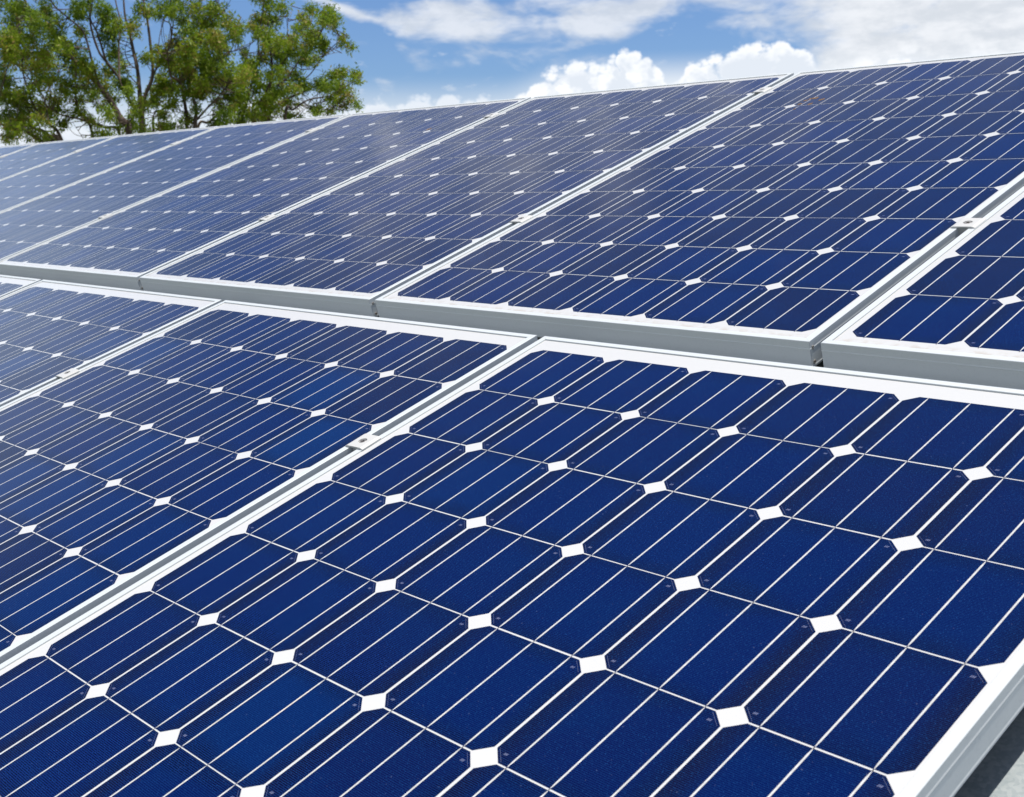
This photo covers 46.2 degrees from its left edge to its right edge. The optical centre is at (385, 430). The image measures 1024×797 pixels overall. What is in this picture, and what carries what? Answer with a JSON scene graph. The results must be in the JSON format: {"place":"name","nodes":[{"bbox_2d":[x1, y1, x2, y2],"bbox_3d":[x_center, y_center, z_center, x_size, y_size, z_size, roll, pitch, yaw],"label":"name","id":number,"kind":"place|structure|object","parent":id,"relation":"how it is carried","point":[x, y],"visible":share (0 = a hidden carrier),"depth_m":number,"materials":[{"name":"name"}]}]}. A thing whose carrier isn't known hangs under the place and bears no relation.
{"place":"outdoors","nodes":[
{"label":"outdoors","id":0,"kind":"place"},
{"bbox_2d":[0,0,1023,145],"label":"sky","id":1,"kind":"structure","parent":0,"point":[413,53],"materials":[{"name":"blue"}]},
{"label":"ground","id":2,"kind":"structure","parent":0,"visible":0},
{"bbox_2d":[0,0,155,145],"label":"gum tree","id":3,"kind":"object","parent":2,"relation":"on","point":[17,121],"visible":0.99,"depth_m":23.68,"materials":[{"name":"green plant"}]},
{"bbox_2d":[131,0,266,131],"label":"gum tree","id":4,"kind":"object","parent":2,"relation":"on","point":[183,60],"visible":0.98,"depth_m":24.94,"materials":[{"name":"green plant"}]},
{"bbox_2d":[237,0,367,122],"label":"gum tree","id":5,"kind":"object","parent":2,"relation":"on","point":[273,46],"visible":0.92,"depth_m":26.33,"materials":[{"name":"green plant"}]},
{"bbox_2d":[222,301,1023,796],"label":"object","id":6,"kind":"structure","parent":2,"relation":"on","point":[998,771],"depth_m":1.04,"materials":[{"name":"metal"}]},
{"bbox_3d":[-0.665,-0.646,3.933,0.060,0.054,7.130,-32,27,-32],"label":"rail","id":7,"kind":"object","parent":6,"relation":"on","visible":0},
{"bbox_2d":[0,143,37,155],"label":"solar panel","id":8,"kind":"object","parent":7,"relation":"attached to","point":[7,150],"visible":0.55,"depth_m":7.27,"materials":[{"name":"glass"}]},
{"bbox_2d":[0,135,117,179],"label":"solar panel","id":9,"kind":"object","parent":7,"relation":"attached to","point":[24,159],"visible":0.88,"depth_m":6.55,"materials":[{"name":"glass"}]},
{"bbox_2d":[98,213,111,218],"bbox_3d":[-0.997,-0.748,4.258,0.040,0.048,0.041,-31,27,-30],"label":"panel clamp","id":10,"kind":"object","parent":7,"relation":"attached to","point":[104,216],"visible":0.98,"depth_m":4.24,"materials":[{"name":"metal"}]},
{"bbox_2d":[0,126,218,211],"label":"solar panel","id":11,"kind":"object","parent":7,"relation":"attached to","point":[54,175],"visible":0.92,"depth_m":5.70,"materials":[{"name":"glass"}]},
{"bbox_2d":[0,114,349,260],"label":"solar panel","id":12,"kind":"object","parent":7,"relation":"attached to","point":[45,218],"visible":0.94,"depth_m":4.81,"materials":[{"name":"glass"}]},
{"bbox_2d":[0,97,530,290],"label":"solar panel","id":13,"kind":"object","parent":7,"relation":"attached to","point":[126,248],"visible":0.91,"depth_m":3.95,"materials":[{"name":"glass"}]},
{"bbox_2d":[483,113,498,118],"bbox_3d":[0.361,-1.042,4.011,0.040,0.048,0.041,-32,27,-32],"label":"panel clamp","id":14,"kind":"object","parent":13,"relation":"attached to","point":[490,115],"visible":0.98,"depth_m":4.00,"materials":[{"name":"metal"}]},
{"bbox_2d":[258,215,275,220],"bbox_3d":[-0.343,-0.606,3.497,0.040,0.048,0.041,-31,27,-30],"label":"panel clamp","id":15,"kind":"object","parent":7,"relation":"attached to","point":[267,217],"visible":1,"depth_m":3.48,"materials":[{"name":"metal"}]},
{"bbox_2d":[139,73,793,316],"bbox_3d":[0.246,-0.695,3.307,1.645,0.045,0.997,-32,27,-32],"label":"solar panel","id":16,"kind":"object","parent":7,"relation":"attached to","point":[360,245],"visible":0.96,"depth_m":3.16,"materials":[{"name":"glass"}]},
{"bbox_2d":[752,87,771,94],"bbox_3d":[1.037,-0.913,3.266,0.040,0.048,0.041,-31,27,-31],"label":"panel clamp","id":17,"kind":"object","parent":16,"relation":"attached to","point":[761,90],"visible":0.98,"depth_m":3.25,"materials":[{"name":"metal"}]},
{"bbox_2d":[509,215,532,224],"bbox_3d":[0.317,-0.467,2.740,0.040,0.048,0.041,-32,27,-32],"label":"panel clamp","id":18,"kind":"object","parent":7,"relation":"attached to","point":[521,218],"visible":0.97,"depth_m":2.73,"materials":[{"name":"metal"}]},
{"bbox_2d":[375,51,1023,365],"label":"solar panel","id":19,"kind":"object","parent":7,"relation":"on","point":[798,218],"visible":1,"depth_m":2.33,"materials":[{"name":"glass"}]},
{"bbox_2d":[821,186,1023,389],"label":"solar panel","id":20,"kind":"object","parent":7,"relation":"on","point":[953,311],"visible":0.96,"depth_m":1.69,"materials":[{"name":"glass"}]},
{"bbox_2d":[950,218,985,235],"bbox_3d":[0.971,-0.324,1.979,0.040,0.048,0.041,-32,27,-32],"label":"panel clamp","id":21,"kind":"object","parent":7,"relation":"attached to","point":[963,225],"visible":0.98,"depth_m":1.97,"materials":[{"name":"metal"}]},
{"bbox_3d":[-0.666,-0.063,2.610,0.060,0.054,4.015,-31,27,-32],"label":"rail","id":22,"kind":"object","parent":6,"relation":"on","visible":0},
{"bbox_2d":[0,275,40,297],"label":"solar panel","id":23,"kind":"object","parent":22,"relation":"attached to","point":[10,284],"visible":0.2,"depth_m":3.62,"materials":[{"name":"glass"}]},
{"bbox_2d":[56,368,78,378],"bbox_3d":[-0.685,-0.105,2.588,0.040,0.048,0.041,-30,27,-31],"label":"panel clamp","id":24,"kind":"object","parent":22,"relation":"attached to","point":[67,373],"visible":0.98,"depth_m":2.57,"materials":[{"name":"metal"}]},
{"bbox_2d":[0,280,221,406],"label":"solar panel","id":25,"kind":"object","parent":22,"relation":"attached to","point":[50,330],"visible":0.78,"depth_m":2.91,"materials":[{"name":"glass"}]},
{"bbox_2d":[0,300,537,663],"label":"solar panel","id":26,"kind":"object","parent":22,"relation":"on","point":[125,468],"visible":0.89,"depth_m":2.03,"materials":[{"name":"glass"}]},
{"bbox_2d":[346,434,380,450],"bbox_3d":[-0.029,0.036,1.829,0.040,0.048,0.041,-32,27,-34],"label":"panel clamp","id":27,"kind":"object","parent":22,"relation":"attached to","point":[363,441],"visible":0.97,"depth_m":1.82,"materials":[{"name":"metal"}]},
{"bbox_2d":[0,336,1023,796],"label":"solar panel","id":28,"kind":"object","parent":22,"relation":"on","point":[546,566],"visible":1,"depth_m":1.29,"materials":[{"name":"glass"}]}
]}

